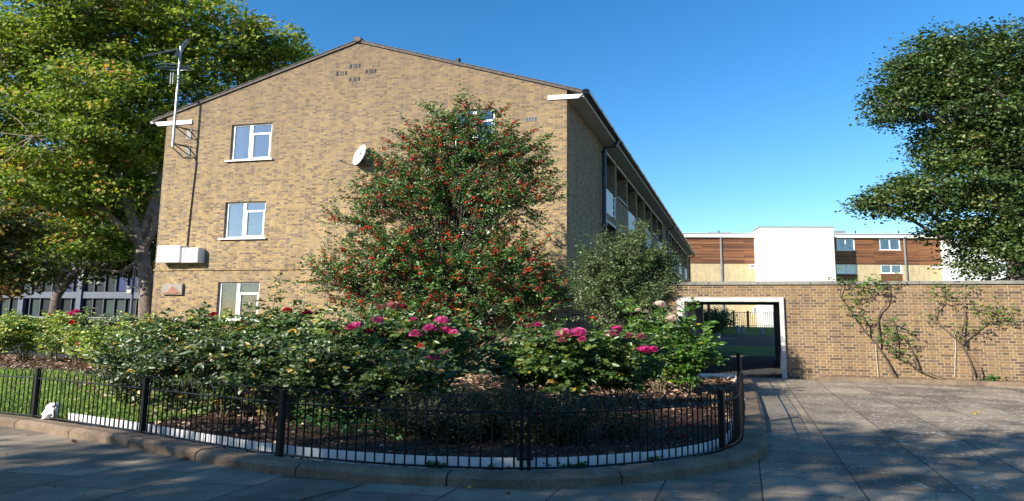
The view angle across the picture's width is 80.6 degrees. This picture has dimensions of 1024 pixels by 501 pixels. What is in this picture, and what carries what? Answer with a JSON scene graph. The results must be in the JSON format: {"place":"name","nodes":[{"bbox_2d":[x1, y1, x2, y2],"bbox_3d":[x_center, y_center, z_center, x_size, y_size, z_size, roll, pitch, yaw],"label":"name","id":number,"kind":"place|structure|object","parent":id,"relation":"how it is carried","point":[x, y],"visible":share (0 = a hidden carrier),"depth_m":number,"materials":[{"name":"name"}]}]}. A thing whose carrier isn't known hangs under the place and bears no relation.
{"place":"outdoors","nodes":[
{"label":"outdoors","id":0,"kind":"place"},
{"bbox_2d":[4,338,80,354],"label":"ground","id":1,"kind":"structure","parent":0,"point":[34,349],"depth_m":26.06,"materials":[{"name":"soil"}]},
{"bbox_2d":[1,316,137,334],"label":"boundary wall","id":2,"kind":"structure","parent":1,"relation":"on","point":[88,318],"depth_m":42.55,"materials":[{"name":"brown paint"}]},
{"bbox_2d":[0,149,157,316],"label":"glass office building","id":3,"kind":"structure","parent":1,"relation":"on","point":[109,296],"depth_m":58.05,"materials":[{"name":"blue paint"}]},
{"bbox_2d":[0,299,8,315],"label":"window pane","id":4,"kind":"structure","parent":3,"relation":"in","point":[5,304],"depth_m":59.84,"materials":[{"name":"grey glass"}]},
{"bbox_2d":[10,299,17,315],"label":"window pane","id":5,"kind":"structure","parent":3,"relation":"in","point":[14,301],"depth_m":59.66,"materials":[{"name":"grey glass"}]},
{"bbox_2d":[25,299,29,314],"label":"window pane","id":6,"kind":"structure","parent":3,"relation":"in","point":[27,304],"depth_m":59.34,"materials":[{"name":"grey glass"}]},
{"bbox_2d":[31,299,39,315],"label":"window pane","id":7,"kind":"structure","parent":3,"relation":"in","point":[35,302],"depth_m":59.16,"materials":[{"name":"grey glass"}]},
{"bbox_2d":[41,299,49,315],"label":"window pane","id":8,"kind":"structure","parent":3,"relation":"in","point":[46,302],"depth_m":58.95,"materials":[{"name":"grey glass"}]},
{"bbox_2d":[44,281,51,290],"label":"window pane","id":9,"kind":"structure","parent":3,"relation":"in","point":[46,288],"depth_m":59.17,"materials":[{"name":"grey glass"}]},
{"bbox_2d":[62,299,70,315],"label":"window pane","id":10,"kind":"structure","parent":3,"relation":"in","point":[66,302],"depth_m":58.49,"materials":[{"name":"grey glass"}]},
{"bbox_2d":[83,299,91,315],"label":"window pane","id":11,"kind":"structure","parent":3,"relation":"in","point":[87,302],"depth_m":58.03,"materials":[{"name":"grey glass"}]},
{"bbox_2d":[85,270,93,290],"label":"window pane","id":12,"kind":"structure","parent":3,"relation":"in","point":[89,287],"depth_m":58.27,"materials":[{"name":"grey glass"}]},
{"bbox_2d":[94,299,102,316],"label":"window pane","id":13,"kind":"structure","parent":3,"relation":"in","point":[98,302],"depth_m":57.78,"materials":[{"name":"grey glass"}]},
{"bbox_2d":[96,270,104,290],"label":"window pane","id":14,"kind":"structure","parent":3,"relation":"in","point":[100,288],"depth_m":58.02,"materials":[{"name":"grey glass"}]},
{"bbox_2d":[104,299,113,316],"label":"window pane","id":15,"kind":"structure","parent":3,"relation":"in","point":[109,304],"depth_m":57.56,"materials":[{"name":"grey glass"}]},
{"bbox_2d":[107,276,115,290],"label":"window pane","id":16,"kind":"structure","parent":3,"relation":"in","point":[110,285],"depth_m":57.82,"materials":[{"name":"grey glass"}]},
{"bbox_2d":[115,299,124,316],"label":"window pane","id":17,"kind":"structure","parent":3,"relation":"in","point":[120,303],"depth_m":57.33,"materials":[{"name":"green glass"}]},
{"bbox_2d":[118,274,126,290],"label":"window pane","id":18,"kind":"structure","parent":3,"relation":"in","point":[121,283],"depth_m":57.59,"materials":[{"name":"blue glass"}]},
{"bbox_2d":[126,299,135,316],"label":"window pane","id":19,"kind":"structure","parent":3,"relation":"in","point":[134,300],"depth_m":57.11,"materials":[{"name":"grey glass"}]},
{"bbox_2d":[129,270,137,290],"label":"window pane","id":20,"kind":"structure","parent":3,"relation":"in","point":[136,279],"depth_m":57.38,"materials":[{"name":"blue glass"}]},
{"bbox_2d":[3,143,159,334],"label":"dark street tree","id":21,"kind":"object","parent":1,"relation":"on","point":[60,288],"visible":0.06,"depth_m":41.75,"materials":[{"name":"green plant"}]},
{"bbox_2d":[126,251,138,318],"bbox_3d":[-23.013,1.870,37.880,2.216,7.720,0.357,0,-7,7],"label":"street lamp","id":22,"kind":"object","parent":1,"relation":"on","point":[130,290],"visible":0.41,"depth_m":37.84,"materials":[{"name":"black metal"}]},
{"bbox_2d":[0,0,322,321],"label":"plane tree","id":23,"kind":"object","parent":1,"relation":"on","point":[78,117],"visible":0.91,"depth_m":31.95,"materials":[{"name":"green plant"}]},
{"bbox_2d":[150,36,695,366],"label":"brick apartment block","id":24,"kind":"structure","parent":1,"relation":"on","point":[247,190],"depth_m":21.23,"materials":[{"name":"brown brick"}]},
{"bbox_2d":[143,39,197,156],"bbox_3d":[-12.426,-5.682,21.964,1.971,4.343,0.867,4,-8,-28],"label":"television aerial","id":25,"kind":"object","parent":24,"relation":"attached to","point":[187,151],"visible":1,"depth_m":22.01,"materials":[{"name":"metal"}]},
{"bbox_2d":[157,245,187,262],"bbox_3d":[-12.184,0.141,21.646,1.007,0.605,0.337,-1,-7,12],"label":"meter cabinet","id":26,"kind":"object","parent":24,"relation":"attached to","point":[169,254],"visible":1,"depth_m":21.50,"materials":[{"name":"white plastic"}]},
{"bbox_2d":[161,284,183,294],"bbox_3d":[-12.148,1.388,21.606,0.854,0.382,0.101,-1,-7,12],"label":"wall plaque","id":27,"kind":"object","parent":24,"relation":"attached to","point":[172,289],"depth_m":21.56,"materials":[{"name":"stone"}]},
{"bbox_2d":[182,248,204,262],"bbox_3d":[-11.345,0.178,21.481,0.707,0.522,0.296,-1,-7,12],"label":"meter cabinet","id":28,"kind":"object","parent":24,"relation":"attached to","point":[193,255],"visible":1,"depth_m":21.37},
{"bbox_2d":[217,282,260,321],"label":"window","id":29,"kind":"structure","parent":24,"relation":"in","point":[235,293],"depth_m":21.24,"materials":[{"name":"white plastic"}]},
{"bbox_2d":[218,201,266,239],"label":"window","id":30,"kind":"structure","parent":24,"relation":"in","point":[247,218],"depth_m":21.69,"materials":[{"name":"white plastic"}]},
{"bbox_2d":[224,123,273,161],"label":"window","id":31,"kind":"structure","parent":24,"relation":"in","point":[253,140],"depth_m":22.04,"materials":[{"name":"white plastic"}]},
{"bbox_2d":[338,144,370,165],"bbox_3d":[-5.317,-3.231,20.481,1.015,0.768,0.593,1,-7,0],"label":"satellite dish","id":32,"kind":"object","parent":24,"relation":"attached to","point":[358,157],"visible":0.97,"depth_m":20.59,"materials":[{"name":"white metal"}]},
{"bbox_2d":[452,109,496,150],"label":"window","id":33,"kind":"structure","parent":24,"relation":"in","point":[489,113],"depth_m":20.18,"materials":[{"name":"white plastic"}]},
{"bbox_2d":[687,302,781,370],"bbox_3d":[7.392,2.787,19.958,3.482,2.460,5.980,-2,-7,21],"label":"covered passage","id":34,"kind":"object","parent":1,"relation":"on","point":[698,312],"visible":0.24,"depth_m":20.89,"materials":[{"name":"white paint"}]},
{"bbox_2d":[569,280,1023,380],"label":"garden wall","id":35,"kind":"structure","parent":1,"relation":"on","point":[821,334],"depth_m":16.24,"materials":[{"name":"brick"}]},
{"bbox_2d":[0,356,93,370],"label":"border soil","id":36,"kind":"structure","parent":0,"point":[68,367],"depth_m":17.61,"materials":[{"name":"brown soil"}]},
{"bbox_2d":[0,307,38,360],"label":"rose bush","id":37,"kind":"object","parent":36,"relation":"on","point":[6,337],"visible":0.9,"depth_m":18.33,"materials":[{"name":"green plant"}]},
{"bbox_2d":[0,311,54,360],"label":"rose bush","id":38,"kind":"object","parent":36,"relation":"on","point":[29,347],"visible":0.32,"depth_m":18.68,"materials":[{"name":"green plant"}]},
{"bbox_2d":[0,196,79,301],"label":"browning tree","id":39,"kind":"object","parent":36,"relation":"on","point":[17,233],"visible":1,"depth_m":20.94,"materials":[{"name":"green plant"}]},
{"bbox_2d":[0,310,82,360],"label":"rose bush","id":40,"kind":"object","parent":36,"relation":"on","point":[46,329],"visible":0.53,"depth_m":18.42,"materials":[{"name":"green plant"}]},
{"bbox_2d":[26,308,96,362],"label":"rose bush","id":41,"kind":"object","parent":36,"relation":"on","point":[70,322],"visible":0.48,"depth_m":17.99,"materials":[{"name":"green plant"}]},
{"bbox_2d":[36,306,141,352],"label":"rose bush","id":42,"kind":"object","parent":36,"relation":"on","point":[108,321],"visible":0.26,"depth_m":17.80,"materials":[{"name":"green plant"}]},
{"bbox_2d":[88,310,157,346],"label":"rose bush","id":43,"kind":"object","parent":36,"relation":"on","point":[139,320],"visible":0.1,"depth_m":17.76,"materials":[{"name":"green plant"}]},
{"bbox_2d":[0,367,226,423],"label":"lawn","id":44,"kind":"structure","parent":0,"point":[82,402],"depth_m":9.74,"materials":[{"name":"plant"}]},
{"bbox_2d":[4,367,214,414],"bbox_3d":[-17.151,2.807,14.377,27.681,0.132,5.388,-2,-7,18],"label":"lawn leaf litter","id":45,"kind":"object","parent":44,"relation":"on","point":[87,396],"visible":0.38,"depth_m":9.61,"materials":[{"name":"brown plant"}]},
{"bbox_2d":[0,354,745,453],"bbox_3d":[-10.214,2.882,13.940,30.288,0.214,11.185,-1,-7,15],"label":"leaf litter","id":46,"kind":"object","parent":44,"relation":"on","point":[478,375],"visible":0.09,"depth_m":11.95,"materials":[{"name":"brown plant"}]},
{"bbox_2d":[0,353,488,370],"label":"path","id":47,"kind":"structure","parent":0,"point":[60,356],"depth_m":21.54,"materials":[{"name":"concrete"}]},
{"bbox_2d":[0,369,745,469],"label":"flower bed soil","id":48,"kind":"structure","parent":0,"point":[316,437],"depth_m":7.09,"materials":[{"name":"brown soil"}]},
{"bbox_2d":[50,320,137,373],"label":"rose bush","id":49,"kind":"object","parent":48,"relation":"on","point":[84,338],"visible":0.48,"depth_m":14.07,"materials":[{"name":"green plant"}]},
{"bbox_2d":[28,313,176,355],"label":"rose bush","id":50,"kind":"object","parent":48,"relation":"on","point":[114,344],"visible":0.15,"depth_m":12.42,"materials":[{"name":"green plant"}]},
{"bbox_2d":[80,336,209,404],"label":"rose bush","id":51,"kind":"object","parent":48,"relation":"on","point":[114,358],"visible":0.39,"depth_m":9.30,"materials":[{"name":"green plant"}]},
{"bbox_2d":[107,305,221,376],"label":"rose bush","id":52,"kind":"object","parent":48,"relation":"on","point":[169,330],"visible":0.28,"depth_m":11.55,"materials":[{"name":"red plant"}]},
{"bbox_2d":[95,330,243,411],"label":"rose bush","id":53,"kind":"object","parent":48,"relation":"on","point":[154,368],"visible":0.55,"depth_m":8.66,"materials":[{"name":"green plant"}]},
{"bbox_2d":[176,308,232,341],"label":"rose bush","id":54,"kind":"object","parent":48,"relation":"on","point":[223,315],"visible":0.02,"depth_m":14.65,"materials":[{"name":"green plant"}]},
{"bbox_2d":[133,336,290,416],"bbox_3d":[-4.268,1.756,8.498,2.227,1.120,1.312,1,-7,0],"label":"rose bush","id":55,"kind":"object","parent":48,"relation":"on","point":[210,373],"visible":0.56,"depth_m":8.31,"materials":[{"name":"green plant"}]},
{"bbox_2d":[169,297,269,384],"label":"rose bush","id":56,"kind":"object","parent":48,"relation":"on","point":[212,333],"visible":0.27,"depth_m":10.74,"materials":[{"name":"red plant"}]},
{"bbox_2d":[205,328,324,421],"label":"rose bush","id":57,"kind":"object","parent":48,"relation":"on","point":[248,359],"visible":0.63,"depth_m":8.04,"materials":[{"name":"green plant"}]},
{"bbox_2d":[206,300,327,401],"bbox_3d":[-3.797,1.651,9.943,2.738,1.686,1.317,1,-7,0],"label":"rose bush","id":58,"kind":"object","parent":48,"relation":"on","point":[286,322],"visible":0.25,"depth_m":10.05,"materials":[{"name":"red plant"}]},
{"bbox_2d":[228,272,317,340],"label":"rose bush","id":59,"kind":"object","parent":48,"relation":"on","point":[271,313],"visible":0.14,"depth_m":12.36,"materials":[{"name":"green plant"}]},
{"bbox_2d":[282,308,330,340],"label":"rose bush","id":60,"kind":"object","parent":48,"relation":"on","point":[321,330],"visible":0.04,"depth_m":14.03,"materials":[{"name":"green plant"}]},
{"bbox_2d":[252,331,383,423],"bbox_3d":[-2.504,1.686,8.092,1.790,1.202,1.246,1,-7,0],"label":"rose bush","id":61,"kind":"object","parent":48,"relation":"on","point":[304,373],"visible":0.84,"depth_m":7.79,"materials":[{"name":"green plant"}]},
{"bbox_2d":[271,306,408,400],"bbox_3d":[-2.663,1.647,9.346,2.105,1.578,1.916,3,-7,-20],"label":"rose bush","id":62,"kind":"object","parent":48,"relation":"on","point":[354,328],"visible":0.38,"depth_m":9.16,"materials":[{"name":"green plant"}]},
{"bbox_2d":[286,394,432,440],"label":"ground cover","id":63,"kind":"object","parent":48,"relation":"on","point":[316,419],"visible":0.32,"depth_m":7.39,"materials":[{"name":"green plant"}]},
{"bbox_2d":[0,352,744,469],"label":"hooped railing","id":64,"kind":"object","parent":48,"relation":"on","point":[737,417],"visible":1,"depth_m":5.97,"materials":[{"name":"black metal"}]},
{"bbox_2d":[345,300,431,395],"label":"rose bush","id":65,"kind":"object","parent":48,"relation":"on","point":[394,306],"visible":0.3,"depth_m":10.05,"materials":[{"name":"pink plant"}]},
{"bbox_2d":[68,373,736,469],"bbox_3d":[1.351,2.555,10.300,6.570,0.146,13.508,-6,-10,44],"label":"edging strip","id":66,"kind":"object","parent":48,"relation":"on","point":[474,461],"visible":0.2,"depth_m":5.74,"materials":[{"name":"concrete"}]},
{"bbox_2d":[317,339,490,421],"bbox_3d":[-1.526,1.737,7.994,2.512,1.103,1.227,1,-7,0],"label":"rose bush","id":67,"kind":"object","parent":48,"relation":"on","point":[390,375],"visible":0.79,"depth_m":7.83,"materials":[{"name":"green plant"}]},
{"bbox_2d":[365,389,458,438],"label":"shrub","id":68,"kind":"object","parent":48,"relation":"on","point":[400,419],"visible":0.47,"depth_m":7.01,"materials":[{"name":"green plant"}]},
{"bbox_2d":[290,83,580,363],"bbox_3d":[-1.733,-0.630,15.910,7.742,7.711,3.361,1,-7,0],"label":"berried tree","id":69,"kind":"object","parent":48,"relation":"on","point":[446,192],"visible":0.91,"depth_m":15.41,"materials":[{"name":"green plant"}]},
{"bbox_2d":[377,306,511,408],"bbox_3d":[-1.215,1.671,9.397,1.933,1.581,1.655,-3,-8,27],"label":"rose bush","id":70,"kind":"object","parent":48,"relation":"on","point":[437,334],"visible":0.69,"depth_m":9.17,"materials":[{"name":"green plant"}]},
{"bbox_2d":[401,379,516,443],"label":"shrub","id":71,"kind":"object","parent":48,"relation":"on","point":[453,429],"visible":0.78,"depth_m":6.72,"materials":[{"name":"green plant"}]},
{"bbox_2d":[439,367,539,437],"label":"shrub","id":72,"kind":"object","parent":48,"relation":"on","point":[501,399],"visible":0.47,"depth_m":7.17,"materials":[{"name":"green plant"}]},
{"bbox_2d":[480,321,556,403],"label":"rose bush","id":73,"kind":"object","parent":48,"relation":"on","point":[511,356],"visible":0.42,"depth_m":9.76,"materials":[{"name":"green plant"}]},
{"bbox_2d":[478,386,596,445],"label":"shrub","id":74,"kind":"object","parent":48,"relation":"on","point":[541,427],"visible":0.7,"depth_m":6.65,"materials":[{"name":"green plant"}]},
{"bbox_2d":[425,456,663,469],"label":"kerb weeds","id":75,"kind":"object","parent":48,"relation":"on","point":[580,464],"visible":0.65,"depth_m":5.50,"materials":[{"name":"green plant"}]},
{"bbox_2d":[481,323,629,409],"bbox_3d":[0.745,1.805,9.391,2.471,1.357,1.289,1,-7,0],"label":"rose bush","id":76,"kind":"object","parent":48,"relation":"on","point":[562,359],"visible":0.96,"depth_m":9.23,"materials":[{"name":"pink plant"}]},
{"bbox_2d":[408,346,738,375],"bbox_3d":[-2.372,3.076,17.331,16.822,0.700,0.062,-1,-7,13],"label":"hooped railing","id":77,"kind":"object","parent":48,"relation":"on","point":[733,357],"visible":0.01,"depth_m":15.56,"materials":[{"name":"black metal"}]},
{"bbox_2d":[525,384,623,443],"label":"shrub","id":78,"kind":"object","parent":48,"relation":"on","point":[572,434],"visible":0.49,"depth_m":6.88,"materials":[{"name":"green plant"}]},
{"bbox_2d":[556,216,692,338],"bbox_3d":[2.640,1.121,14.214,3.172,3.937,2.000,-1,-7,10],"label":"grey green tree","id":79,"kind":"object","parent":48,"relation":"on","point":[610,278],"visible":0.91,"depth_m":13.99,"materials":[{"name":"green plant"}]},
{"bbox_2d":[591,394,666,438],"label":"shrub","id":80,"kind":"object","parent":48,"relation":"on","point":[619,427],"visible":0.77,"depth_m":7.12,"materials":[{"name":"green plant"}]},
{"bbox_2d":[584,320,679,408],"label":"rose bush","id":81,"kind":"object","parent":48,"relation":"on","point":[630,352],"visible":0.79,"depth_m":9.45,"materials":[{"name":"green plant"}]},
{"bbox_2d":[589,297,718,391],"bbox_3d":[2.847,1.883,12.143,2.648,1.918,1.615,1,-7,0],"label":"rose bush","id":82,"kind":"object","parent":48,"relation":"on","point":[653,325],"visible":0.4,"depth_m":12.12,"materials":[{"name":"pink plant"}]},
{"bbox_2d":[658,417,691,440],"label":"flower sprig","id":83,"kind":"object","parent":48,"relation":"on","point":[677,435],"visible":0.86,"depth_m":7.03,"materials":[{"name":"green plant"}]},
{"bbox_2d":[648,324,729,393],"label":"rose bush","id":84,"kind":"object","parent":48,"relation":"on","point":[691,365],"visible":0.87,"depth_m":11.69,"materials":[{"name":"green plant"}]},
{"bbox_2d":[0,377,1023,500],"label":"pavement","id":85,"kind":"structure","parent":0,"point":[942,429],"depth_m":5.97,"materials":[{"name":"grey concrete"}]},
{"bbox_2d":[299,485,365,500],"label":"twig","id":86,"kind":"object","parent":85,"relation":"on","point":[329,492],"visible":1,"depth_m":4.92,"materials":[{"name":"brown wood"}]},
{"bbox_2d":[0,378,767,488],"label":"kerb","id":87,"kind":"structure","parent":85,"relation":"on","point":[751,446],"depth_m":5.65,"materials":[{"name":"concrete"}]},
{"bbox_2d":[41,402,60,419],"bbox_3d":[-5.975,2.075,7.823,0.214,0.216,0.100,1,-7,0],"label":"plastic bag","id":88,"kind":"object","parent":87,"relation":"on","point":[48,412],"visible":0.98,"depth_m":7.79,"materials":[{"name":"white plastic"}]},
{"bbox_2d":[4,425,1017,500],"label":"paving litter","id":89,"kind":"object","parent":85,"relation":"on","point":[575,487],"visible":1,"depth_m":5.25,"materials":[{"name":"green plant"}]},
{"bbox_2d":[820,375,1023,386],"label":"planting kerb","id":90,"kind":"structure","parent":85,"relation":"on","point":[924,381],"depth_m":15.56,"materials":[{"name":"concrete"}]},
{"bbox_2d":[827,266,908,377],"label":"climbing rose","id":91,"kind":"object","parent":90,"relation":"on","point":[877,319],"visible":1,"depth_m":16.23,"materials":[{"name":"green plant"}]},
{"bbox_2d":[867,315,945,378],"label":"climbing rose","id":92,"kind":"object","parent":90,"relation":"on","point":[895,344],"visible":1,"depth_m":15.93,"materials":[{"name":"green plant"}]},
{"bbox_2d":[916,278,1020,379],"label":"climbing rose","id":93,"kind":"object","parent":90,"relation":"on","point":[998,311],"visible":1,"depth_m":15.65,"materials":[{"name":"green plant"}]},
{"bbox_2d":[979,375,1007,380],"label":"wall foot weed","id":94,"kind":"object","parent":90,"relation":"on","point":[991,377],"depth_m":15.28,"materials":[{"name":"green plant"}]},
{"bbox_2d":[0,0,1023,276],"label":"sky","id":95,"kind":"structure","parent":0,"point":[736,114],"materials":[{"name":"blue"}]},
{"bbox_2d":[704,327,773,334],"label":"verge","id":96,"kind":"structure","parent":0,"point":[756,331],"depth_m":57.23,"materials":[{"name":"plant"}]},
{"bbox_2d":[703,305,738,331],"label":"hedge","id":97,"kind":"object","parent":96,"relation":"on","point":[719,317],"visible":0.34,"depth_m":55.82,"materials":[{"name":"green plant"}]},
{"bbox_2d":[731,311,773,327],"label":"estate railing","id":98,"kind":"object","parent":96,"relation":"on","point":[747,314],"visible":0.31,"depth_m":61.61,"materials":[{"name":"black metal"}]},
{"bbox_2d":[704,334,774,345],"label":"road","id":99,"kind":"structure","parent":0,"point":[755,340],"depth_m":38.00,"materials":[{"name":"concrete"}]},
{"bbox_2d":[700,357,781,377],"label":"path","id":100,"kind":"structure","parent":0,"point":[767,367],"depth_m":19.34,"materials":[{"name":"concrete"}]},
{"bbox_2d":[711,355,774,356],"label":"kerb","id":101,"kind":"structure","parent":100,"relation":"on","point":[742,356],"depth_m":22.80,"materials":[{"name":"concrete"}]},
{"bbox_2d":[713,345,774,355],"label":"lawn","id":102,"kind":"structure","parent":0,"point":[756,350],"depth_m":26.31,"materials":[{"name":"plant"}]},
{"bbox_2d":[834,14,1023,280],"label":"lime tree","id":103,"kind":"object","parent":102,"relation":"on","point":[966,79],"visible":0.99,"depth_m":27.01,"materials":[{"name":"green plant"}]},
{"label":"rear ground","id":104,"kind":"structure","parent":0,"visible":0},
{"bbox_2d":[683,226,1004,326],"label":"timber clad building","id":105,"kind":"structure","parent":104,"relation":"on","point":[772,253],"depth_m":77.87,"materials":[{"name":"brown wood"}]},
{"bbox_2d":[836,239,854,250],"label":"window","id":106,"kind":"structure","parent":105,"relation":"in","point":[842,244],"depth_m":78.72,"materials":[{"name":"blue glass"}]},
{"bbox_2d":[836,264,856,273],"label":"window","id":107,"kind":"structure","parent":105,"relation":"in","point":[846,268],"depth_m":78.25,"materials":[{"name":"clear glass"}]},
{"bbox_2d":[879,239,899,249],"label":"window","id":108,"kind":"structure","parent":105,"relation":"in","point":[884,244],"depth_m":78.42,"materials":[{"name":"white plastic"}]},
{"bbox_2d":[880,265,903,273],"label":"window","id":109,"kind":"structure","parent":105,"relation":"in","point":[885,269],"depth_m":77.92,"materials":[{"name":"white plastic"}]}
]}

